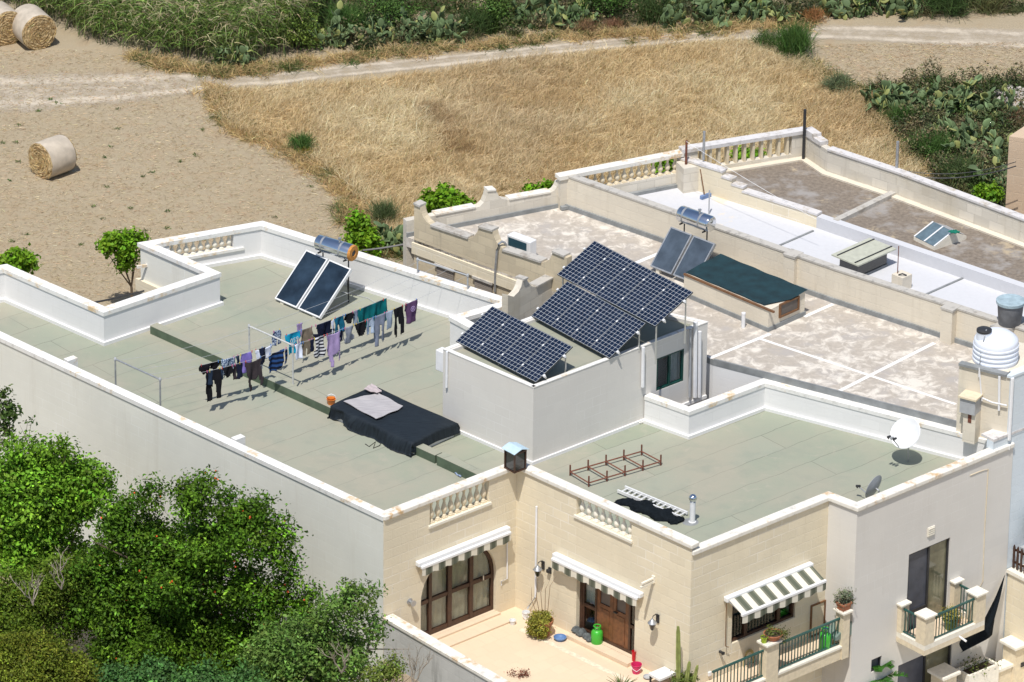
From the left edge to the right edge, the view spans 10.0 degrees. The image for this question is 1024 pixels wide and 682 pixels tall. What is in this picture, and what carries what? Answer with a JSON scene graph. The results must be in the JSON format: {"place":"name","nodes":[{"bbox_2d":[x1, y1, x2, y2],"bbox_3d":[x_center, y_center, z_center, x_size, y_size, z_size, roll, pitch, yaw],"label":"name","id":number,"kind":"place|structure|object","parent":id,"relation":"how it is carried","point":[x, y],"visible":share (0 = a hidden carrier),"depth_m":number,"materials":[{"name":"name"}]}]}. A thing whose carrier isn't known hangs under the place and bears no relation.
{"place":"outdoors","nodes":[
{"label":"outdoors","id":0,"kind":"place"},
{"bbox_2d":[0,0,1023,680],"bbox_3d":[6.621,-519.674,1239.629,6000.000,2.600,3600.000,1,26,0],"label":"field ground","id":1,"kind":"structure","parent":0,"point":[66,38],"depth_m":183.22,"materials":[{"name":"soil"}]},
{"bbox_2d":[0,0,17,45],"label":"hay bale","id":2,"kind":"object","parent":1,"relation":"on","point":[8,13],"visible":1,"depth_m":190.07,"materials":[{"name":"plant"}]},
{"bbox_2d":[0,384,37,574],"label":"tall sprig tree","id":3,"kind":"object","parent":1,"relation":"on","point":[8,412],"visible":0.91,"depth_m":154.96,"materials":[{"name":"green plant"}]},
{"bbox_2d":[0,242,43,274],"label":"young tree","id":4,"kind":"object","parent":1,"relation":"on","point":[24,259],"visible":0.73,"depth_m":172.47,"materials":[{"name":"green plant"}]},
{"bbox_2d":[12,4,56,49],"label":"hay bale","id":5,"kind":"object","parent":1,"relation":"on","point":[34,27],"visible":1,"depth_m":189.81,"materials":[{"name":"plant"}]},
{"bbox_2d":[28,134,76,178],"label":"hay bale","id":6,"kind":"object","parent":1,"relation":"on","point":[52,156],"visible":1,"depth_m":180.77,"materials":[{"name":"plant"}]},
{"bbox_2d":[0,624,106,681],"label":"yellow green shrub","id":7,"kind":"object","parent":1,"relation":"on","point":[29,657],"visible":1,"depth_m":147.21,"materials":[{"name":"green plant"}]},
{"bbox_2d":[0,545,121,648],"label":"olive shrub","id":8,"kind":"object","parent":1,"relation":"on","point":[50,600],"visible":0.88,"depth_m":151.35,"materials":[{"name":"green plant"}]},
{"bbox_2d":[0,429,124,634],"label":"fig tree","id":9,"kind":"object","parent":1,"relation":"on","point":[69,488],"visible":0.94,"depth_m":153.87,"materials":[{"name":"green plant"}]},
{"bbox_2d":[94,226,150,297],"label":"young tree","id":10,"kind":"object","parent":1,"relation":"on","point":[124,242],"visible":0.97,"depth_m":171.18,"materials":[{"name":"green plant"}]},
{"bbox_2d":[1,0,333,65],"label":"cane thicket","id":11,"kind":"object","parent":1,"relation":"on","point":[189,16],"visible":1,"depth_m":189.61,"materials":[{"name":"green plant"}]},
{"bbox_2d":[91,649,278,681],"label":"blue green shrub","id":12,"kind":"object","parent":1,"relation":"on","point":[145,672],"visible":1,"depth_m":147.75,"materials":[{"name":"green plant"}]},
{"bbox_2d":[52,464,332,680],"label":"pomegranate tree","id":13,"kind":"object","parent":1,"relation":"on","point":[167,606],"visible":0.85,"depth_m":150.36,"materials":[{"name":"green plant"}]},
{"bbox_2d":[211,36,255,69],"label":"prickly pear","id":14,"kind":"object","parent":1,"relation":"on","point":[244,57],"visible":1,"depth_m":188.78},
{"bbox_2d":[180,74,377,214],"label":"field edge grass","id":15,"kind":"structure","parent":1,"relation":"on","point":[337,185],"depth_m":182.74,"materials":[{"name":"plant"}]},
{"bbox_2d":[269,0,324,51],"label":"leafy bush","id":16,"kind":"object","parent":1,"relation":"on","point":[302,36],"visible":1,"depth_m":189.78,"materials":[{"name":"green plant"}]},
{"bbox_2d":[280,127,321,154],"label":"fennel bush","id":17,"kind":"object","parent":1,"relation":"on","point":[302,140],"visible":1,"depth_m":182.86,"materials":[{"name":"green plant"}]},
{"bbox_2d":[225,573,399,681],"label":"carob tree","id":18,"kind":"object","parent":1,"relation":"on","point":[287,653],"visible":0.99,"depth_m":148.72,"materials":[{"name":"green plant"}]},
{"bbox_2d":[302,0,355,48],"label":"prickly pear","id":19,"kind":"object","parent":1,"relation":"on","point":[336,18],"visible":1,"depth_m":190.36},
{"bbox_2d":[315,0,378,38],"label":"fennel bush","id":20,"kind":"object","parent":1,"relation":"on","point":[354,10],"visible":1,"depth_m":191.28,"materials":[{"name":"green plant"}]},
{"bbox_2d":[320,195,402,263],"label":"yard grass","id":21,"kind":"structure","parent":1,"relation":"on","point":[342,213],"depth_m":178.47,"materials":[{"name":"plant"}]},
{"bbox_2d":[340,205,384,257],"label":"young tree","id":22,"kind":"object","parent":1,"relation":"on","point":[363,234],"visible":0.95,"depth_m":174.85,"materials":[{"name":"green plant"}]},
{"bbox_2d":[353,13,397,42],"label":"prickly pear","id":23,"kind":"object","parent":1,"relation":"on","point":[381,26],"visible":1,"depth_m":190.76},
{"bbox_2d":[363,197,406,223],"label":"fennel bush","id":24,"kind":"object","parent":1,"relation":"on","point":[383,212],"visible":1,"depth_m":178.02,"materials":[{"name":"green plant"}]},
{"bbox_2d":[355,649,418,681],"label":"green bush","id":25,"kind":"object","parent":1,"relation":"on","point":[380,671],"visible":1,"depth_m":148.17,"materials":[{"name":"green plant"}]},
{"bbox_2d":[373,221,402,256],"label":"prickly pear","id":26,"kind":"object","parent":1,"relation":"on","point":[390,237],"visible":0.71,"depth_m":176.16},
{"bbox_2d":[355,0,426,32],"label":"leafy bush","id":27,"kind":"object","parent":1,"relation":"on","point":[383,6],"visible":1,"depth_m":191.03,"materials":[{"name":"green plant"}]},
{"bbox_2d":[379,6,444,43],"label":"prickly pear","id":28,"kind":"object","parent":1,"relation":"on","point":[433,17],"visible":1,"depth_m":190.93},
{"bbox_2d":[421,6,468,44],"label":"prickly pear","id":29,"kind":"object","parent":1,"relation":"on","point":[448,23],"visible":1,"depth_m":190.87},
{"bbox_2d":[383,614,509,681],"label":"garden wall","id":30,"kind":"structure","parent":1,"relation":"on","point":[446,663],"depth_m":150.59,"materials":[{"name":"paint"}]},
{"bbox_2d":[417,181,476,212],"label":"young tree","id":31,"kind":"object","parent":1,"relation":"on","point":[441,196],"visible":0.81,"depth_m":176.96,"materials":[{"name":"green plant"}]},
{"bbox_2d":[114,12,826,80],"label":"verge grass","id":32,"kind":"structure","parent":1,"relation":"on","point":[305,62],"depth_m":190.20,"materials":[{"name":"plant"}]},
{"bbox_2d":[449,2,506,35],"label":"fennel bush","id":33,"kind":"object","parent":1,"relation":"on","point":[480,20],"visible":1,"depth_m":191.32,"materials":[{"name":"green plant"}]},
{"bbox_2d":[463,0,518,24],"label":"leafy bush","id":34,"kind":"object","parent":1,"relation":"on","point":[492,6],"visible":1,"depth_m":191.64,"materials":[{"name":"green plant"}]},
{"bbox_2d":[0,221,1014,681],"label":"flat roofed house","id":35,"kind":"structure","parent":1,"relation":"on","point":[770,473],"depth_m":155.28,"materials":[{"name":"paint"}]},
{"bbox_2d":[248,324,293,384],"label":"clothesline stand","id":36,"kind":"object","parent":35,"relation":"on","point":[292,344],"visible":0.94,"depth_m":158.76,"materials":[{"name":"white metal"}]},
{"bbox_2d":[166,346,289,378],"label":"washing line","id":37,"kind":"object","parent":36,"relation":"attached to","point":[227,366],"visible":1,"depth_m":157.42,"materials":[{"name":"fabric"}]},
{"bbox_2d":[245,356,263,391],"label":"brown jumper","id":38,"kind":"object","parent":37,"relation":"hanging from","point":[253,369],"visible":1,"depth_m":157.98,"materials":[{"name":"fabric"}]},
{"bbox_2d":[275,234,357,318],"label":"solar water heater","id":39,"kind":"object","parent":35,"relation":"on","point":[313,280],"visible":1,"depth_m":163.55,"materials":[{"name":"glass"}]},
{"bbox_2d":[327,387,459,455],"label":"covered rooflight","id":40,"kind":"object","parent":35,"relation":"on","point":[407,428],"visible":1,"depth_m":156.52,"materials":[{"name":"black fabric"}]},
{"bbox_2d":[344,393,402,418],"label":"drying rug","id":41,"kind":"object","parent":40,"relation":"on","point":[376,405],"visible":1,"depth_m":157.26,"materials":[{"name":"fabric"}]},
{"bbox_2d":[416,257,468,288],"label":"clothesline stand","id":42,"kind":"object","parent":35,"relation":"on","point":[418,259],"visible":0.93,"depth_m":162.81,"materials":[{"name":"white metal"}]},
{"bbox_2d":[277,277,431,337],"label":"washing line","id":43,"kind":"object","parent":42,"relation":"attached to","point":[355,310],"visible":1,"depth_m":160.61,"materials":[{"name":"fabric"}]},
{"bbox_2d":[358,298,386,327],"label":"teal towel","id":44,"kind":"object","parent":43,"relation":"hanging from","point":[377,308],"visible":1,"depth_m":161.09,"materials":[{"name":"fabric"}]},
{"bbox_2d":[298,276,465,343],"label":"washing line","id":45,"kind":"object","parent":42,"relation":"attached to","point":[385,312],"visible":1,"depth_m":160.64,"materials":[{"name":"fabric"}]},
{"bbox_2d":[326,329,339,366],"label":"lilac jumper","id":46,"kind":"object","parent":45,"relation":"hanging from","point":[333,345],"visible":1,"depth_m":159.48,"materials":[{"name":"fabric"}]},
{"bbox_2d":[421,550,493,634],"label":"arched door","id":47,"kind":"structure","parent":35,"relation":"in","point":[462,591],"depth_m":153.49,"materials":[{"name":"brown wood"}]},
{"bbox_2d":[415,525,511,575],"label":"striped awning","id":48,"kind":"object","parent":35,"relation":"attached to","point":[455,554],"visible":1,"depth_m":152.57,"materials":[{"name":"white fabric"}]},
{"bbox_2d":[456,306,572,382],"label":"solar array","id":49,"kind":"object","parent":35,"relation":"on","point":[517,346],"visible":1,"depth_m":155.77,"materials":[{"name":"glass"}]},
{"bbox_2d":[502,442,529,473],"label":"corner lantern","id":50,"kind":"object","parent":35,"relation":"on","point":[515,457],"visible":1,"depth_m":152.58,"materials":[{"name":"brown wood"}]},
{"bbox_2d":[531,281,645,358],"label":"solar array","id":51,"kind":"object","parent":35,"relation":"on","point":[589,320],"visible":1,"depth_m":157.08,"materials":[{"name":"glass"}]},
{"bbox_2d":[551,552,643,605],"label":"striped awning","id":52,"kind":"object","parent":35,"relation":"attached to","point":[602,582],"visible":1,"depth_m":151.97,"materials":[{"name":"white fabric"}]},
{"bbox_2d":[579,582,634,654],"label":"courtyard door","id":53,"kind":"structure","parent":35,"relation":"in","point":[616,617],"depth_m":152.60,"materials":[{"name":"brown wood"}]},
{"bbox_2d":[569,444,661,486],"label":"metal rack","id":54,"kind":"object","parent":35,"relation":"on","point":[606,461],"visible":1,"depth_m":154.92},
{"bbox_2d":[557,241,692,363],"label":"solar array","id":55,"kind":"object","parent":35,"relation":"on","point":[630,286],"visible":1,"depth_m":157.48,"materials":[{"name":"glass"}]},
{"bbox_2d":[614,498,684,524],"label":"net bundle","id":56,"kind":"object","parent":35,"relation":"on","point":[649,509],"visible":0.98,"depth_m":152.79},
{"bbox_2d":[617,485,687,515],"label":"ladder","id":57,"kind":"object","parent":35,"relation":"on","point":[654,499],"visible":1,"depth_m":153.37,"materials":[{"name":"white metal"}]},
{"bbox_2d":[693,321,697,397],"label":"wall pipe","id":58,"kind":"object","parent":35,"relation":"attached to","point":[695,331],"depth_m":157.93,"materials":[{"name":"plastic"}]},
{"bbox_2d":[731,603,793,641],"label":"kitchen window","id":59,"kind":"structure","parent":35,"relation":"in","point":[739,630],"depth_m":152.56,"materials":[{"name":"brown wood"}]},
{"bbox_2d":[724,561,826,623],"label":"striped awning","id":60,"kind":"object","parent":35,"relation":"attached to","point":[777,591],"visible":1,"depth_m":151.36,"materials":[{"name":"white fabric"}]},
{"bbox_2d":[830,587,856,611],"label":"potted plant","id":61,"kind":"object","parent":35,"relation":"on","point":[844,603],"visible":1,"depth_m":152.62,"materials":[{"name":"green plant"}]},
{"bbox_2d":[887,417,919,461],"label":"satellite dish","id":62,"kind":"object","parent":35,"relation":"on","point":[905,433],"visible":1,"depth_m":155.15,"materials":[{"name":"white metal"}]},
{"bbox_2d":[898,645,950,681],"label":"ground floor door","id":63,"kind":"structure","parent":35,"relation":"in","point":[916,669],"depth_m":155.83,"materials":[{"name":"metal"}]},
{"bbox_2d":[906,538,948,631],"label":"tall window","id":64,"kind":"structure","parent":35,"relation":"in","point":[928,566],"depth_m":154.70,"materials":[{"name":"glass"}]},
{"bbox_2d":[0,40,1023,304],"bbox_3d":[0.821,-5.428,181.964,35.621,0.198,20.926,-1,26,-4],"label":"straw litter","id":65,"kind":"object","parent":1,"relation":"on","point":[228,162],"visible":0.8,"depth_m":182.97,"materials":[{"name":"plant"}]},
{"bbox_2d":[506,0,565,28],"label":"prickly pear","id":66,"kind":"object","parent":1,"relation":"on","point":[527,6],"visible":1,"depth_m":192.10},
{"bbox_2d":[203,30,929,229],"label":"dry grass","id":67,"kind":"structure","parent":1,"relation":"on","point":[412,115],"depth_m":185.38,"materials":[{"name":"plant"}]},
{"bbox_2d":[542,0,598,29],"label":"prickly pear","id":68,"kind":"object","parent":1,"relation":"on","point":[560,11],"visible":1,"depth_m":192.10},
{"bbox_2d":[574,0,642,19],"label":"leafy bush","id":69,"kind":"object","parent":1,"relation":"on","point":[607,2],"visible":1,"depth_m":192.34,"materials":[{"name":"green plant"}]},
{"bbox_2d":[287,0,1023,206],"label":"scrub undergrowth","id":70,"kind":"object","parent":1,"relation":"on","point":[987,85],"visible":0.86,"depth_m":188.16,"materials":[{"name":"green plant"}]},
{"bbox_2d":[626,0,688,28],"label":"fennel bush","id":71,"kind":"object","parent":1,"relation":"on","point":[651,11],"visible":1,"depth_m":192.31,"materials":[{"name":"green plant"}]},
{"bbox_2d":[660,0,731,28],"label":"prickly pear","id":72,"kind":"object","parent":1,"relation":"on","point":[707,7],"visible":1,"depth_m":192.16,"materials":[{"name":"plant"}]},
{"bbox_2d":[403,175,1023,656],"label":"patchy roofed house","id":73,"kind":"structure","parent":1,"relation":"on","point":[867,339],"depth_m":161.16,"materials":[{"name":"concrete"}]},
{"bbox_2d":[507,232,535,253],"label":"air conditioner","id":74,"kind":"object","parent":73,"relation":"on","point":[521,241],"visible":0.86,"depth_m":164.39,"materials":[{"name":"white metal"}]},
{"bbox_2d":[650,206,715,279],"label":"solar water heater","id":75,"kind":"object","parent":73,"relation":"on","point":[679,253],"visible":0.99,"depth_m":163.38,"materials":[{"name":"silver metal"}]},
{"bbox_2d":[683,254,807,331],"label":"netted hatch","id":76,"kind":"object","parent":73,"relation":"on","point":[733,288],"visible":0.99,"depth_m":161.36,"materials":[{"name":"fabric"}]},
{"bbox_2d":[958,389,982,443],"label":"chimney","id":77,"kind":"object","parent":73,"relation":"attached to","point":[970,405],"visible":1,"depth_m":154.78,"materials":[{"name":"beige stone"}]},
{"bbox_2d":[972,326,1018,369],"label":"water tank","id":78,"kind":"object","parent":73,"relation":"on","point":[996,348],"visible":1,"depth_m":154.39,"materials":[{"name":"plastic"}]},
{"bbox_2d":[990,316,1023,331],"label":"stone slab","id":79,"kind":"structure","parent":73,"relation":"on","point":[998,325],"depth_m":158.72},
{"bbox_2d":[996,294,1023,327],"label":"water drum","id":80,"kind":"object","parent":79,"relation":"on","point":[1010,309],"visible":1,"depth_m":158.45,"materials":[{"name":"plastic"}]},
{"bbox_2d":[736,0,799,22],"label":"prickly pear","id":81,"kind":"object","parent":1,"relation":"on","point":[745,11],"visible":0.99,"depth_m":192.67,"materials":[{"name":"plant"}]},
{"bbox_2d":[555,149,1023,316],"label":"grey roofed house","id":82,"kind":"structure","parent":1,"relation":"on","point":[954,280],"depth_m":165.93,"materials":[{"name":"paint"}]},
{"bbox_2d":[831,238,895,274],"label":"flat skylight","id":83,"kind":"object","parent":82,"relation":"on","point":[867,256],"visible":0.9,"depth_m":163.84,"materials":[{"name":"metal"}]},
{"bbox_2d":[763,17,829,59],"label":"fennel bush","id":84,"kind":"object","parent":1,"relation":"on","point":[789,39],"visible":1,"depth_m":189.72,"materials":[{"name":"green plant"}]},
{"bbox_2d":[807,69,866,93],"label":"grey shrub","id":85,"kind":"object","parent":1,"relation":"on","point":[840,82],"visible":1,"depth_m":187.51,"materials":[{"name":"green plant"}]},
{"bbox_2d":[819,0,871,19],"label":"prickly pear","id":86,"kind":"object","parent":1,"relation":"on","point":[837,12],"visible":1,"depth_m":193.04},
{"bbox_2d":[676,126,1023,282],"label":"brown roofed house","id":87,"kind":"structure","parent":1,"relation":"on","point":[835,183],"depth_m":167.70,"materials":[{"name":"stone"}]},
{"bbox_2d":[914,221,966,249],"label":"pitched skylight","id":88,"kind":"object","parent":87,"relation":"on","point":[933,235],"visible":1,"depth_m":165.08,"materials":[{"name":"white glass"}]},
{"bbox_2d":[776,50,933,178],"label":"corner grass","id":89,"kind":"structure","parent":1,"relation":"on","point":[832,73],"depth_m":187.25,"materials":[{"name":"plant"}]},
{"bbox_2d":[860,80,915,113],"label":"prickly pear","id":90,"kind":"object","parent":1,"relation":"on","point":[884,99],"visible":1,"depth_m":185.96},
{"bbox_2d":[871,0,920,17],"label":"prickly pear","id":91,"kind":"object","parent":1,"relation":"on","point":[899,6],"visible":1,"depth_m":193.29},
{"bbox_2d":[881,79,948,117],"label":"prickly pear","id":92,"kind":"object","parent":1,"relation":"on","point":[905,88],"visible":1,"depth_m":186.15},
{"bbox_2d":[900,122,965,159],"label":"fennel bush","id":93,"kind":"object","parent":1,"relation":"on","point":[935,144],"visible":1,"depth_m":182.93,"materials":[{"name":"green plant"}]},
{"bbox_2d":[915,0,980,23],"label":"fennel bush","id":94,"kind":"object","parent":1,"relation":"on","point":[946,4],"visible":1,"depth_m":193.12,"materials":[{"name":"green plant"}]},
{"bbox_2d":[921,75,977,118],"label":"prickly pear","id":95,"kind":"object","parent":1,"relation":"on","point":[954,98],"visible":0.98,"depth_m":185.94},
{"bbox_2d":[921,112,994,142],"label":"prickly pear","id":96,"kind":"object","parent":1,"relation":"on","point":[986,124],"visible":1,"depth_m":183.88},
{"bbox_2d":[928,150,992,189],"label":"fennel bush","id":97,"kind":"object","parent":1,"relation":"on","point":[958,166],"visible":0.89,"depth_m":181.05,"materials":[{"name":"green plant"}]},
{"bbox_2d":[927,635,1023,681],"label":"forecourt wall","id":98,"kind":"structure","parent":1,"relation":"on","point":[1012,670],"depth_m":156.67,"materials":[{"name":"stone"}]},
{"bbox_2d":[940,122,1012,163],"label":"prickly pear","id":99,"kind":"object","parent":1,"relation":"on","point":[997,143],"visible":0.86,"depth_m":182.74,"materials":[{"name":"plant"}]},
{"bbox_2d":[970,180,1004,202],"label":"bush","id":100,"kind":"object","parent":1,"relation":"on","point":[989,192],"visible":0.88,"depth_m":178.99,"materials":[{"name":"green plant"}]},
{"bbox_2d":[967,150,1007,192],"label":"prickly pear","id":101,"kind":"object","parent":1,"relation":"on","point":[995,161],"visible":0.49,"depth_m":180.82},
{"bbox_2d":[955,74,1021,120],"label":"prickly pear","id":102,"kind":"object","parent":1,"relation":"on","point":[986,101],"visible":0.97,"depth_m":185.73,"materials":[{"name":"plant"}]},
{"bbox_2d":[1004,565,1023,681],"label":"terrace wall","id":103,"kind":"structure","parent":1,"relation":"on","point":[1014,620],"depth_m":156.86,"materials":[{"name":"stone"}]},
{"bbox_2d":[959,575,1004,651],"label":"black cloth","id":104,"kind":"object","parent":103,"relation":"hanging from","point":[980,636],"visible":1,"depth_m":156.28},
{"bbox_2d":[1005,127,1023,213],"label":"limestone tower","id":105,"kind":"structure","parent":1,"relation":"on","point":[1015,191],"depth_m":167.84,"materials":[{"name":"stone"}]},
{"bbox_2d":[0,25,1023,111],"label":"dirt track","id":106,"kind":"structure","parent":0,"point":[967,36],"depth_m":188.57,"materials":[{"name":"soil"}]},
{"bbox_2d":[383,607,671,681],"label":"courtyard floor","id":107,"kind":"structure","parent":0,"point":[502,651],"depth_m":152.42,"materials":[{"name":"tile"}]},
{"bbox_2d":[524,579,554,639],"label":"potted plant","id":108,"kind":"object","parent":107,"relation":"on","point":[541,623],"visible":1,"depth_m":153.19,"materials":[{"name":"green plant"}]},
{"bbox_2d":[518,628,633,681],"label":"pebble band","id":109,"kind":"object","parent":107,"relation":"on","point":[579,657],"visible":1,"depth_m":152.47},
{"bbox_2d":[676,626,697,681],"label":"column cactus","id":110,"kind":"object","parent":107,"relation":"on","point":[678,661],"depth_m":150.46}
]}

